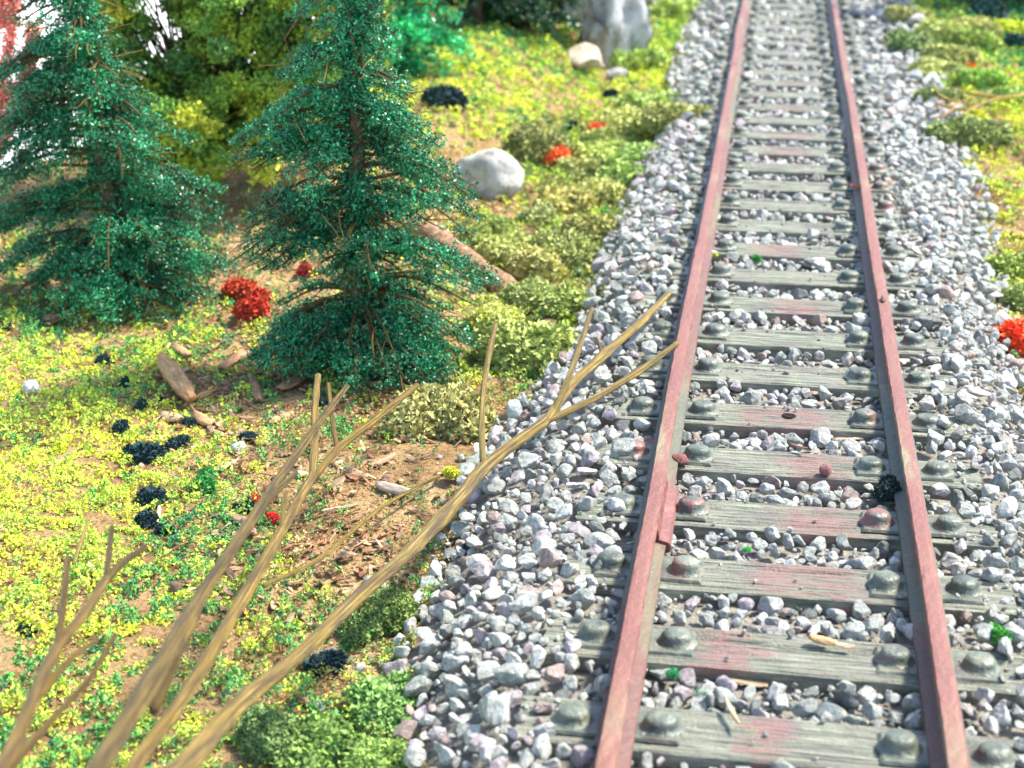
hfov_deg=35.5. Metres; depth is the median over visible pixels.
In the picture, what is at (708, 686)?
ballast stone
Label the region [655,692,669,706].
ballast stone
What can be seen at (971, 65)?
foam tuft
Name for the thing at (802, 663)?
railway sleeper
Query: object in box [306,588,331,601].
bark chip
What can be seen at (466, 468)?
ballast stone
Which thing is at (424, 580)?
ballast stone
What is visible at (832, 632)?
ballast stone
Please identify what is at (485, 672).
ballast stone
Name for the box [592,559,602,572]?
ballast stone
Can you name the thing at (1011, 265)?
bush
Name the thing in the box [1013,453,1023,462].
ballast stone
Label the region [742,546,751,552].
foam tuft
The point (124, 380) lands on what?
foam tuft
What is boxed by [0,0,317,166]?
sky
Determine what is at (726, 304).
railway sleeper
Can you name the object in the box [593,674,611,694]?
ballast stone
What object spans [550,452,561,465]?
ballast stone
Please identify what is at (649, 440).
pebble
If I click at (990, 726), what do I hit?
ballast stone
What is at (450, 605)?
ballast stone
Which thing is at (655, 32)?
bush
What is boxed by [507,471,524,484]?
ballast stone
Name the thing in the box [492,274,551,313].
bush
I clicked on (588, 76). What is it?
ground moss
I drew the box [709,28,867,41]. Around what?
railway sleeper
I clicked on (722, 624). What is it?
ballast stone
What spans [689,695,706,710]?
ballast stone
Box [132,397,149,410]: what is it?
foam tuft
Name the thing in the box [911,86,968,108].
bush
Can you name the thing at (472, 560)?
ballast stone
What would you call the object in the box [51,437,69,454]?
foam tuft
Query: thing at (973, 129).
bush
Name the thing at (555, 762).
ballast stone
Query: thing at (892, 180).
fibre
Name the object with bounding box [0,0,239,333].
conifer tree
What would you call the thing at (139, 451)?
foam tuft
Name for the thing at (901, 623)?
ballast stone
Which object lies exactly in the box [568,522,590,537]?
ballast stone
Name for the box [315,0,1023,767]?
ballast gravel
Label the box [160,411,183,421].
bark chip
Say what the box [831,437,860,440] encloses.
bark chip
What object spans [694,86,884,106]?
railway sleeper
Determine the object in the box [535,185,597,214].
bush
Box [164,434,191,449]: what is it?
foam tuft
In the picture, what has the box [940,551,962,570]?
ballast stone
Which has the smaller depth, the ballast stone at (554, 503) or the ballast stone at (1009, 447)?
the ballast stone at (554, 503)
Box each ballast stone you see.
[382,658,408,673]
[392,720,420,741]
[393,646,409,658]
[403,743,426,767]
[404,617,416,633]
[404,675,433,697]
[406,738,423,747]
[410,661,419,673]
[414,627,432,639]
[415,604,427,619]
[415,660,440,680]
[418,714,435,726]
[419,634,441,655]
[420,576,438,587]
[427,560,441,578]
[427,726,445,743]
[428,602,444,617]
[429,589,441,604]
[438,590,454,601]
[438,746,455,765]
[439,673,446,687]
[440,654,469,672]
[442,548,455,558]
[443,600,456,613]
[443,674,469,697]
[445,565,460,578]
[448,575,464,588]
[450,521,470,536]
[450,697,464,711]
[451,637,463,649]
[451,756,466,767]
[453,641,472,655]
[454,713,472,724]
[455,723,468,740]
[457,462,475,477]
[457,617,470,629]
[458,512,474,521]
[464,591,479,608]
[464,724,484,745]
[465,488,480,504]
[465,537,482,548]
[466,554,489,572]
[466,605,480,621]
[468,734,489,751]
[471,650,482,666]
[472,611,486,621]
[473,442,486,453]
[473,561,496,580]
[473,627,487,644]
[476,660,499,684]
[477,476,488,492]
[478,698,487,722]
[478,738,495,750]
[479,742,494,755]
[481,586,504,600]
[482,693,510,725]
[483,577,498,591]
[486,480,505,494]
[486,511,499,524]
[486,690,496,694]
[487,615,506,632]
[488,472,499,483]
[488,756,505,767]
[489,522,508,534]
[489,632,511,647]
[490,745,507,760]
[491,532,505,543]
[493,555,515,571]
[494,534,508,549]
[494,663,528,687]
[496,602,510,618]
[497,513,516,531]
[500,498,519,517]
[503,571,518,582]
[505,652,521,662]
[506,418,517,430]
[506,593,516,605]
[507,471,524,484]
[507,690,522,707]
[508,595,527,613]
[516,452,538,469]
[516,590,537,611]
[517,555,536,568]
[519,750,534,767]
[520,397,530,411]
[520,587,541,597]
[523,670,537,681]
[524,681,540,695]
[525,513,544,534]
[526,669,539,682]
[528,417,536,426]
[530,529,551,541]
[530,645,546,669]
[531,606,544,621]
[531,733,550,760]
[532,539,556,555]
[533,702,553,712]
[533,722,554,736]
[536,482,552,493]
[538,396,553,405]
[538,548,555,556]
[539,547,561,568]
[539,589,552,600]
[541,757,560,767]
[544,663,564,682]
[545,384,559,398]
[547,496,563,511]
[549,444,564,454]
[549,579,563,596]
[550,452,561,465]
[554,550,562,555]
[555,463,572,480]
[555,504,571,519]
[556,742,571,758]
[557,390,571,401]
[559,533,574,545]
[560,523,570,533]
[560,563,578,577]
[562,453,575,468]
[562,675,577,693]
[563,653,579,674]
[564,639,580,652]
[567,587,595,611]
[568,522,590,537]
[569,745,594,766]
[571,421,586,434]
[575,467,597,474]
[578,369,593,384]
[578,443,594,452]
[579,496,596,509]
[581,449,599,467]
[583,532,614,550]
[585,744,596,765]
[591,323,605,339]
[591,433,606,449]
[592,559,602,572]
[593,366,612,384]
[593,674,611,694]
[599,461,616,475]
[606,324,621,333]
[606,428,620,440]
[606,546,621,552]
[607,497,625,510]
[610,437,635,457]
[611,350,623,358]
[611,588,623,597]
[614,420,629,432]
[620,315,636,328]
[620,545,633,552]
[622,485,638,494]
[626,378,639,385]
[628,433,643,441]
[629,331,643,344]
[634,475,646,488]
[639,752,652,767]
[640,697,654,706]
[642,340,656,354]
[649,668,670,679]
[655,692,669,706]
[656,592,671,607]
[660,307,670,320]
[670,685,692,704]
[672,610,685,626]
[678,668,695,687]
[683,528,695,541]
[684,597,699,610]
[687,485,701,496]
[689,548,708,558]
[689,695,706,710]
[696,681,715,703]
[699,612,713,627]
[702,433,719,447]
[704,611,715,616]
[706,707,720,712]
[708,547,725,559]
[713,619,729,630]
[714,386,729,398]
[714,687,736,707]
[715,675,736,691]
[716,477,734,496]
[718,594,728,608]
[719,544,736,550]
[725,551,744,560]
[732,609,747,623]
[738,597,754,611]
[741,389,760,404]
[741,684,755,700]
[751,707,769,716]
[757,596,783,616]
[764,526,779,541]
[765,495,784,503]
[767,440,786,451]
[767,543,779,556]
[767,681,786,700]
[772,432,786,443]
[772,694,788,711]
[777,620,789,634]
[782,533,793,548]
[784,433,803,447]
[784,500,797,505]
[790,698,816,717]
[801,608,816,618]
[801,686,818,698]
[809,426,830,447]
[810,481,829,494]
[811,498,821,506]
[815,620,832,636]
[817,385,831,401]
[824,561,838,567]
[827,626,839,639]
[833,689,858,710]
[836,533,848,549]
[836,680,855,690]
[839,706,846,718]
[841,393,853,406]
[842,438,860,453]
[842,622,864,639]
[844,714,861,724]
[845,497,861,509]
[845,556,877,570]
[852,312,870,327]
[852,600,870,621]
[858,685,878,704]
[861,702,883,720]
[863,619,881,634]
[867,614,884,627]
[871,720,885,727]
[876,505,890,511]
[876,540,889,559]
[880,623,894,643]
[885,609,903,625]
[896,618,907,634]
[901,693,921,709]
[904,712,922,729]
[910,316,932,331]
[917,395,934,411]
[927,429,944,444]
[929,482,949,496]
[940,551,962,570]
[941,353,964,371]
[945,614,955,627]
[947,624,955,633]
[948,562,965,575]
[949,633,960,647]
[950,489,963,507]
[954,403,978,424]
[954,538,966,553]
[955,389,972,404]
[958,506,975,517]
[961,702,976,715]
[968,347,983,356]
[968,387,990,396]
[972,622,993,643]
[975,550,985,564]
[975,687,994,702]
[981,407,996,421]
[981,484,996,495]
[981,567,1002,581]
[982,552,1007,568]
[983,716,998,735]
[990,471,1008,491]
[993,312,1011,326]
[993,405,1006,420]
[993,703,1010,725]
[995,435,1012,442]
[996,523,1017,535]
[997,496,1017,518]
[997,636,1012,656]
[998,373,1016,388]
[998,457,1017,470]
[999,453,1012,460]
[999,533,1016,548]
[1000,438,1013,453]
[1002,621,1023,641]
[1005,358,1023,371]
[1006,518,1020,529]
[1008,404,1023,418]
[1009,556,1023,572]
[1011,702,1023,717]
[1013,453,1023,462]
[1013,738,1023,751]
[1015,442,1023,453]
[1015,502,1023,515]
[1015,619,1023,628]
[1016,510,1023,525]
[1017,462,1023,479]
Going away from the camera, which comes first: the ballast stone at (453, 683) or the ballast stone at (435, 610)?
the ballast stone at (453, 683)
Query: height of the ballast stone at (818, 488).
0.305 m
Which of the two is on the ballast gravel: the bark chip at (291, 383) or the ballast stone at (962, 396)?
the ballast stone at (962, 396)
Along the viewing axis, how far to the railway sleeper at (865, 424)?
34.72 m
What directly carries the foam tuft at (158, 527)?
on the ground
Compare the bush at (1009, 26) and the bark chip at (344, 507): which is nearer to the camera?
the bark chip at (344, 507)
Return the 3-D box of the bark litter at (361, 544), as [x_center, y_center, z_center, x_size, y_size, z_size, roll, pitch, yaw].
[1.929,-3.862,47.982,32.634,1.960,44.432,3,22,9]
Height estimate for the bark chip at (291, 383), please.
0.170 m
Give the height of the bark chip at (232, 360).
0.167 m
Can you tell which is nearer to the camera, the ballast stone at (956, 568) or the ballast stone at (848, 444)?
the ballast stone at (956, 568)
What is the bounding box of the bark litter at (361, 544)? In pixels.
[93,108,1023,667]
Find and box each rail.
[589,0,751,767]
[827,0,970,767]
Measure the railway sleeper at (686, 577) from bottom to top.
0.684 m
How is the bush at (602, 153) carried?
on the ground
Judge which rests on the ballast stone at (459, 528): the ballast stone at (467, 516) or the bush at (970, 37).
the ballast stone at (467, 516)
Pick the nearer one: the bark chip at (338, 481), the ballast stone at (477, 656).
the ballast stone at (477, 656)
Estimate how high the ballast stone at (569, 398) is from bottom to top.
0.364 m
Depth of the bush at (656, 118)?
62.65 m
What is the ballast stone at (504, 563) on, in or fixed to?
on the ballast gravel
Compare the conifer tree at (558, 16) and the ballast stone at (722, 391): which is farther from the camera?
the conifer tree at (558, 16)
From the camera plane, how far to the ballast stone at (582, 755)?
22.98 m
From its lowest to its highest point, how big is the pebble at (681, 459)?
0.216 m
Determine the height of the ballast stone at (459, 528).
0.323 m
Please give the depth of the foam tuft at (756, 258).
45.37 m
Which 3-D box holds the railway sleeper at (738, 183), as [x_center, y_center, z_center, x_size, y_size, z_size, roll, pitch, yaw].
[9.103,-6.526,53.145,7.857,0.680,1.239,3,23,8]
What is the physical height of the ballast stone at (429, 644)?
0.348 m
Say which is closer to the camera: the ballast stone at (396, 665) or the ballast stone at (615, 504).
the ballast stone at (396, 665)
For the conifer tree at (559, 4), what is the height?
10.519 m
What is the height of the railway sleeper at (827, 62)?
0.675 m
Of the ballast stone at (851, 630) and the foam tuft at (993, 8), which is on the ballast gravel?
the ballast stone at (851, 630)
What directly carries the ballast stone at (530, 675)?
on the ballast stone at (509, 675)
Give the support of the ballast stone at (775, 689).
on the ballast gravel
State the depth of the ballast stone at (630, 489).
31.50 m
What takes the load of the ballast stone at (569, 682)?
on the ballast gravel
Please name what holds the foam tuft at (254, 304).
on the ground
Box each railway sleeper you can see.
[510,695,1023,767]
[540,617,1023,707]
[560,549,1017,625]
[575,491,998,559]
[590,439,982,501]
[601,396,970,450]
[613,355,956,404]
[627,320,949,365]
[636,288,942,331]
[641,262,930,300]
[649,236,925,271]
[656,213,918,245]
[664,193,912,222]
[667,174,906,201]
[672,156,901,182]
[679,140,899,166]
[682,125,894,148]
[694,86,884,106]
[696,98,888,119]
[696,110,890,134]
[700,64,877,81]
[703,54,874,70]
[704,74,882,93]
[705,45,871,58]
[707,36,869,50]
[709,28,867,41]
[713,12,859,25]
[715,20,865,34]
[716,5,859,18]
[719,0,859,10]
[738,0,857,3]
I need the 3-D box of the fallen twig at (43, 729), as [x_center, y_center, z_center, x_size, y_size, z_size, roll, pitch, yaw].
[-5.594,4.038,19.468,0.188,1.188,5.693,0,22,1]
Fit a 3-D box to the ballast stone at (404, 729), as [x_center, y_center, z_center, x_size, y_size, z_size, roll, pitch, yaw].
[-1.724,5.600,25.712,0.448,0.438,0.399,-20,29,-40]
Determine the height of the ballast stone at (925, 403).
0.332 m
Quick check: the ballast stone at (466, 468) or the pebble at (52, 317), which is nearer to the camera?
the ballast stone at (466, 468)
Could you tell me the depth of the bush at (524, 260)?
47.80 m
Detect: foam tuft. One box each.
[0,321,12,330]
[16,623,39,635]
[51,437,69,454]
[94,353,115,365]
[110,418,130,435]
[116,375,129,388]
[119,440,167,465]
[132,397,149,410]
[133,507,160,528]
[134,483,169,506]
[153,522,176,535]
[158,396,169,404]
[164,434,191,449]
[180,416,197,428]
[187,465,218,494]
[220,276,256,300]
[230,285,270,326]
[231,500,254,514]
[236,431,257,442]
[249,493,259,502]
[263,511,279,523]
[294,261,312,278]
[301,647,350,678]
[318,397,327,408]
[420,84,469,112]
[461,543,480,555]
[542,145,570,168]
[565,119,584,135]
[586,121,606,129]
[601,88,619,98]
[665,667,679,680]
[696,687,707,694]
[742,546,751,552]
[752,254,761,261]
[871,473,902,503]
[965,63,975,68]
[969,0,1009,19]
[988,318,1023,357]
[989,621,1013,643]
[1002,31,1023,50]
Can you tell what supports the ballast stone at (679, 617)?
on the ballast gravel
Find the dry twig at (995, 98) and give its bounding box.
[932,81,1023,118]
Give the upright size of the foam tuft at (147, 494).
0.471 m
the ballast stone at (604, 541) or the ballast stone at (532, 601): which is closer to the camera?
the ballast stone at (532, 601)
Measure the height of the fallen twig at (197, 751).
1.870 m
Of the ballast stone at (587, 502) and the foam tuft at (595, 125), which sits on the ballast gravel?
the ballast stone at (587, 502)
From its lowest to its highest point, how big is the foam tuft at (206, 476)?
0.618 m
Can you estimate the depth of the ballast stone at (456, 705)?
25.35 m
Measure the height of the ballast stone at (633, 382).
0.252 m
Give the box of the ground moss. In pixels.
[0,0,1023,767]
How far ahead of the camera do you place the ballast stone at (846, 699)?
24.56 m
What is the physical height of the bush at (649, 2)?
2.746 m
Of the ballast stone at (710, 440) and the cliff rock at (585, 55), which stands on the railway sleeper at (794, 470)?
the ballast stone at (710, 440)
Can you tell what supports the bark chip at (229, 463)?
on the bark litter at (361, 544)
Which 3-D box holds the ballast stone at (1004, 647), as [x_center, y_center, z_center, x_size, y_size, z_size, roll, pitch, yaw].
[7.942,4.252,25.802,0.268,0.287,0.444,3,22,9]
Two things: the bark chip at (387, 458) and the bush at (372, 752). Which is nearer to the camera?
the bush at (372, 752)
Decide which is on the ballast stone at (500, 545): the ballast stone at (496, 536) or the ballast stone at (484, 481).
the ballast stone at (496, 536)
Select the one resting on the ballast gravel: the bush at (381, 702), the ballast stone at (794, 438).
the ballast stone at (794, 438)
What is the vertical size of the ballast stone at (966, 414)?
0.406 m
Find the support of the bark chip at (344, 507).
on the bark litter at (361, 544)
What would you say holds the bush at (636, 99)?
on the ground
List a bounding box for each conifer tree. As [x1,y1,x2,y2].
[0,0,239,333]
[197,0,504,404]
[370,0,475,77]
[415,0,551,31]
[458,0,585,37]
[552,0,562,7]
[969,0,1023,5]
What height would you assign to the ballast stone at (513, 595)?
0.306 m
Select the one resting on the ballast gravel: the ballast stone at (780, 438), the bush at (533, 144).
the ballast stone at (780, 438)
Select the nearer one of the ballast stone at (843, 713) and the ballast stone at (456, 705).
the ballast stone at (843, 713)
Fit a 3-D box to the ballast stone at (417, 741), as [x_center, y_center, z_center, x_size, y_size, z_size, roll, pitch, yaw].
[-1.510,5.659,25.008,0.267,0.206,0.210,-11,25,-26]
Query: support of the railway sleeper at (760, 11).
on the ballast gravel
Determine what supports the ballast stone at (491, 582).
on the ballast gravel
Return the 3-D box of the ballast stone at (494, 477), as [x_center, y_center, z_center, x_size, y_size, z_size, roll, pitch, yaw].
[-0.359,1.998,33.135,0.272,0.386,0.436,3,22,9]
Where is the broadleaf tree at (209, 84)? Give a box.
[42,0,403,194]
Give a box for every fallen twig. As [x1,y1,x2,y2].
[0,526,148,767]
[12,633,117,767]
[86,384,348,767]
[125,373,460,767]
[164,291,678,767]
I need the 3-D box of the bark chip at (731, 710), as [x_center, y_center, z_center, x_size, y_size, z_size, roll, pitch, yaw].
[3.298,4.897,23.971,0.098,0.050,0.705,-4,24,-9]
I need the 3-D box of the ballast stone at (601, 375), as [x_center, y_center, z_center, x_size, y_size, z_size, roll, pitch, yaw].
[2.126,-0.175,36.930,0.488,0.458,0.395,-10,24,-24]
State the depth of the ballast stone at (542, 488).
31.75 m
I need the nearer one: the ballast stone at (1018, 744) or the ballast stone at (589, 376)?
the ballast stone at (1018, 744)
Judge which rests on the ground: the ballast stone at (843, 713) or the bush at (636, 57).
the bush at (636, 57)
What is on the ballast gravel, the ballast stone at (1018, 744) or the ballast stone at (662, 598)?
the ballast stone at (662, 598)
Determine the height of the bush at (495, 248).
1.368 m
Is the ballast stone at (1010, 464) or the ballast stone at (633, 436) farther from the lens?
the ballast stone at (633, 436)
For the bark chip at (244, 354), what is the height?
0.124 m
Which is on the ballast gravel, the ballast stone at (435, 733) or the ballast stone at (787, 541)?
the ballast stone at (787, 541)
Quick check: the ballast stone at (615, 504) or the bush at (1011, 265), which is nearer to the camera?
the ballast stone at (615, 504)
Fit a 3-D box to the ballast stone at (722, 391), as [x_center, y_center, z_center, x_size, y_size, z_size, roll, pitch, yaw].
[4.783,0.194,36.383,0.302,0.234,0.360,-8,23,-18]
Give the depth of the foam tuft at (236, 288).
45.83 m
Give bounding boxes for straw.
[72,519,89,564]
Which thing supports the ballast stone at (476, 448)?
on the ballast gravel
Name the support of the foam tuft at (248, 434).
on the ground
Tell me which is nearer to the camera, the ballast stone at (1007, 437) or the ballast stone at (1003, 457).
the ballast stone at (1003, 457)
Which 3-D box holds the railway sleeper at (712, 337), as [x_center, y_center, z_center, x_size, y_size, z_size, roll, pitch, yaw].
[6.767,-1.068,39.489,7.853,0.683,1.238,3,22,8]
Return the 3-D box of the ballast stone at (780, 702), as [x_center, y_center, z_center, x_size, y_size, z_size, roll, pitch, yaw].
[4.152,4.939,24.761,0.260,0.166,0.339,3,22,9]
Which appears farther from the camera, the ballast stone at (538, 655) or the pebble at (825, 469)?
the pebble at (825, 469)
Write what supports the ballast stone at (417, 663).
on the ballast gravel
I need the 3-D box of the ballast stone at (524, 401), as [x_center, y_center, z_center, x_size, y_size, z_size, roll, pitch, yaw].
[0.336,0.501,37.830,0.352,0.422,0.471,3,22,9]
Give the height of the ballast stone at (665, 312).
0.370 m
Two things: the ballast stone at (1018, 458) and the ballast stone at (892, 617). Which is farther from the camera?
the ballast stone at (1018, 458)
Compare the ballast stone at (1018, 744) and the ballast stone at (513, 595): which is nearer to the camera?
the ballast stone at (1018, 744)
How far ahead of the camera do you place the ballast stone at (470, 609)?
27.91 m
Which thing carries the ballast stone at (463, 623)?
on the ballast gravel
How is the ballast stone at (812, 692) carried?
on the ballast gravel
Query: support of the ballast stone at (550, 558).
on the ballast gravel
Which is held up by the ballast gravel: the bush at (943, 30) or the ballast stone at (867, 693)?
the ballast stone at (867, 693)
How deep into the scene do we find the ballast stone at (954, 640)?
26.18 m
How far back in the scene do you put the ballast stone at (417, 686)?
26.54 m
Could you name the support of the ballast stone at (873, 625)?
on the ballast gravel
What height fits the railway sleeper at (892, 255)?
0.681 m
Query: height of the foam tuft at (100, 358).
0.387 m
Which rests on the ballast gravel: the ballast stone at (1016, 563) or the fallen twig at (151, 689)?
the ballast stone at (1016, 563)
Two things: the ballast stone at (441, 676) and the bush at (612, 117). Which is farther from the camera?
the bush at (612, 117)
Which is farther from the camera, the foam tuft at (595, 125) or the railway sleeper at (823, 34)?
the railway sleeper at (823, 34)
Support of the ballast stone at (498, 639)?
on the ballast gravel
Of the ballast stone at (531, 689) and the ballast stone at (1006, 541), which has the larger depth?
the ballast stone at (1006, 541)
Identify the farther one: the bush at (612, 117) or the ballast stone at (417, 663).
the bush at (612, 117)
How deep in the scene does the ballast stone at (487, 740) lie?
23.35 m
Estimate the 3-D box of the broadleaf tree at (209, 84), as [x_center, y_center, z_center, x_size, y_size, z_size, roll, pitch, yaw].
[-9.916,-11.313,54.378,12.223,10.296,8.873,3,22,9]
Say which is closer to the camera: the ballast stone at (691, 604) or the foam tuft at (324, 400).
the ballast stone at (691, 604)
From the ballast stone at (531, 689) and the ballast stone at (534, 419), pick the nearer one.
the ballast stone at (531, 689)
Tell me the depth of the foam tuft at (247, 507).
33.38 m
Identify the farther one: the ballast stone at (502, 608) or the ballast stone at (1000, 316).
the ballast stone at (1000, 316)
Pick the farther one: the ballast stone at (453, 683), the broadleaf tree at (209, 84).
the broadleaf tree at (209, 84)
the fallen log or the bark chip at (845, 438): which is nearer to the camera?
the bark chip at (845, 438)
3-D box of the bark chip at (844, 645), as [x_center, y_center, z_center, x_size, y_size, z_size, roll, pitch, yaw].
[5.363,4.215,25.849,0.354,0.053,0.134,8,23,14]
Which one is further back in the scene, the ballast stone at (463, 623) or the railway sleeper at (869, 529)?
the railway sleeper at (869, 529)
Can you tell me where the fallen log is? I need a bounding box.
[405,214,515,293]
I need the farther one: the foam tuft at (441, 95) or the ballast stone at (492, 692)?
the foam tuft at (441, 95)
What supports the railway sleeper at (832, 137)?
on the ballast gravel
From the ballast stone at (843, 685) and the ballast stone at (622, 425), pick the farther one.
the ballast stone at (622, 425)
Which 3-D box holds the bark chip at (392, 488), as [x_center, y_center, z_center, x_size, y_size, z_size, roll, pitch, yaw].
[-2.522,2.204,34.082,0.950,0.158,0.343,10,24,34]
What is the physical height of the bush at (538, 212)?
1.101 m
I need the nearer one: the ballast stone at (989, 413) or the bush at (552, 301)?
the ballast stone at (989, 413)
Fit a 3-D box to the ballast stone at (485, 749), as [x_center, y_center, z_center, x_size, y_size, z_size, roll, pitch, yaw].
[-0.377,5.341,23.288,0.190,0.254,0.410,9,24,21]
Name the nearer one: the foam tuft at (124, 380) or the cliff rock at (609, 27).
the foam tuft at (124, 380)
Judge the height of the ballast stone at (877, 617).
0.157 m
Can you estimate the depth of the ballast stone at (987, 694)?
24.57 m
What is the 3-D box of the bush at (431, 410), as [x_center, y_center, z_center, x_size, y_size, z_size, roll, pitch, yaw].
[-1.632,0.806,37.680,2.857,1.665,2.534,3,22,9]
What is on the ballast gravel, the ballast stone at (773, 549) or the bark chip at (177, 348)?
the ballast stone at (773, 549)
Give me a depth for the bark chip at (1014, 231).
51.00 m
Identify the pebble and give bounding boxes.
[22,379,40,394]
[42,313,59,324]
[169,580,181,593]
[230,441,245,453]
[505,399,522,420]
[644,437,653,443]
[672,453,688,464]
[761,625,781,633]
[813,701,842,723]
[819,463,831,476]
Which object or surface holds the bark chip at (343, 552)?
on the bark litter at (361, 544)
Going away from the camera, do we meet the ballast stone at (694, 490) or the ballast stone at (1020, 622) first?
the ballast stone at (1020, 622)
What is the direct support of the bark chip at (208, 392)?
on the bark litter at (361, 544)
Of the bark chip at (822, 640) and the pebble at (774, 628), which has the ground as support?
the pebble at (774, 628)
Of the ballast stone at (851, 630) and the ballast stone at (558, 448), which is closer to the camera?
the ballast stone at (851, 630)
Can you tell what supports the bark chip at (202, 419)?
on the bark litter at (361, 544)
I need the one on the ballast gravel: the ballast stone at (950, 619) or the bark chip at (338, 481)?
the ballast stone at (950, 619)
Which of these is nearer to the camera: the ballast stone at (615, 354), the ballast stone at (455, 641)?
the ballast stone at (455, 641)
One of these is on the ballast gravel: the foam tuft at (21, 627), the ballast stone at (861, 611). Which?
the ballast stone at (861, 611)
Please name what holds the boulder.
on the ground
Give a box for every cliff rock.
[562,0,580,29]
[566,42,604,69]
[578,0,652,69]
[605,67,629,79]
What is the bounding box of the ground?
[0,0,1023,767]
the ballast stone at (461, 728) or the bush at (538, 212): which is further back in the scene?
the bush at (538, 212)
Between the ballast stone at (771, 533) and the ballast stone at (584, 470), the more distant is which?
the ballast stone at (584, 470)
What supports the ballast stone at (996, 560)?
on the ballast gravel
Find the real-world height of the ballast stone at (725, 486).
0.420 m
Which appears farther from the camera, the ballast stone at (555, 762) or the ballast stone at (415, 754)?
the ballast stone at (415, 754)
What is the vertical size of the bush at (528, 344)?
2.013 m
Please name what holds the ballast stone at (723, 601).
on the ballast gravel
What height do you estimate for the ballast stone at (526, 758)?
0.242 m
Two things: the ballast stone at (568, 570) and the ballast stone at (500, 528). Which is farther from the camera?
the ballast stone at (500, 528)
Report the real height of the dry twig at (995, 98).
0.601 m
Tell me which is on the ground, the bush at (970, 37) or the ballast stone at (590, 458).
the bush at (970, 37)
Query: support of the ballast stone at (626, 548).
on the ballast gravel
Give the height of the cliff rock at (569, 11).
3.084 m
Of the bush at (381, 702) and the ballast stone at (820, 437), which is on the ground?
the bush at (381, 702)
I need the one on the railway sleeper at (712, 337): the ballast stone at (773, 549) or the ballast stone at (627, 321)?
the ballast stone at (627, 321)
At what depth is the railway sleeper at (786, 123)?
61.84 m
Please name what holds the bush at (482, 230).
on the ground
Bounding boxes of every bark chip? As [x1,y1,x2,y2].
[156,351,195,401]
[156,419,168,437]
[156,504,160,521]
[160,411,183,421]
[171,342,190,355]
[184,580,201,586]
[192,410,215,425]
[196,386,217,398]
[215,459,236,471]
[217,348,244,368]
[222,509,245,521]
[239,517,256,535]
[240,351,250,358]
[249,374,262,399]
[267,411,293,422]
[275,373,306,390]
[295,684,309,703]
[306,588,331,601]
[320,503,357,511]
[326,475,345,486]
[340,550,356,555]
[345,465,369,478]
[368,452,396,466]
[375,481,412,494]
[397,436,417,440]
[724,697,739,723]
[730,677,767,686]
[790,443,807,448]
[808,633,836,645]
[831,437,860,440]
[835,642,854,648]
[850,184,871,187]
[1010,230,1023,236]
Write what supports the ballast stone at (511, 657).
on the ballast gravel
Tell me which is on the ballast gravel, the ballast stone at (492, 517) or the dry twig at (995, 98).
the ballast stone at (492, 517)
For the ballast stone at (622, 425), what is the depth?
34.36 m
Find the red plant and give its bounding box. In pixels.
[0,0,44,162]
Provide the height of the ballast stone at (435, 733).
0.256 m
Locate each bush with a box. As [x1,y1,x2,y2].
[231,702,297,765]
[263,708,365,767]
[332,611,385,647]
[337,735,408,767]
[343,669,428,738]
[353,586,421,636]
[376,379,498,444]
[455,222,492,249]
[455,300,524,340]
[470,313,578,379]
[473,229,528,267]
[477,213,521,235]
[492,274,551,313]
[505,242,568,282]
[506,122,574,165]
[514,201,560,227]
[528,228,607,273]
[530,282,594,321]
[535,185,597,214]
[554,155,601,182]
[557,212,622,242]
[562,176,626,207]
[569,138,624,168]
[578,126,616,143]
[595,157,647,189]
[596,104,638,133]
[609,44,668,71]
[610,88,681,108]
[610,141,661,166]
[617,110,655,141]
[636,101,712,134]
[646,0,658,9]
[649,0,699,21]
[649,15,662,43]
[879,25,934,56]
[882,3,933,26]
[907,54,966,80]
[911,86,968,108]
[913,17,972,42]
[917,113,1018,153]
[919,41,986,64]
[949,14,1004,33]
[949,23,1007,51]
[956,65,1010,87]
[961,109,988,119]
[983,251,1023,281]
[990,84,1023,107]
[993,19,1023,37]
[995,282,1023,311]
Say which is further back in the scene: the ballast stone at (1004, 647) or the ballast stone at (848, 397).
the ballast stone at (848, 397)
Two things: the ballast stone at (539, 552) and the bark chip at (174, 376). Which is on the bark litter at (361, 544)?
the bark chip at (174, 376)
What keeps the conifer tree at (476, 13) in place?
on the ground
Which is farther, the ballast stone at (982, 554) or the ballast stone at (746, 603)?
the ballast stone at (982, 554)
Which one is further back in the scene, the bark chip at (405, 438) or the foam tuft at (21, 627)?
the bark chip at (405, 438)
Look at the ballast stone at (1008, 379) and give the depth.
37.80 m
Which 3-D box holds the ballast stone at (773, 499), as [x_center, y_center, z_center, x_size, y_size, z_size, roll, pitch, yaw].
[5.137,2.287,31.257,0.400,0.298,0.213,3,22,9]
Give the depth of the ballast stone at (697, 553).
29.19 m
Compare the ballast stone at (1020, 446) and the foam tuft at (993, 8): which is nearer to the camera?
the ballast stone at (1020, 446)
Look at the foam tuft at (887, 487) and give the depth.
31.17 m
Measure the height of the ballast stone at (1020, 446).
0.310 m
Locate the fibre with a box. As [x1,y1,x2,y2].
[882,178,909,199]
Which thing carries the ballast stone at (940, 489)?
on the ballast gravel
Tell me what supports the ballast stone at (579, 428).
on the ballast gravel

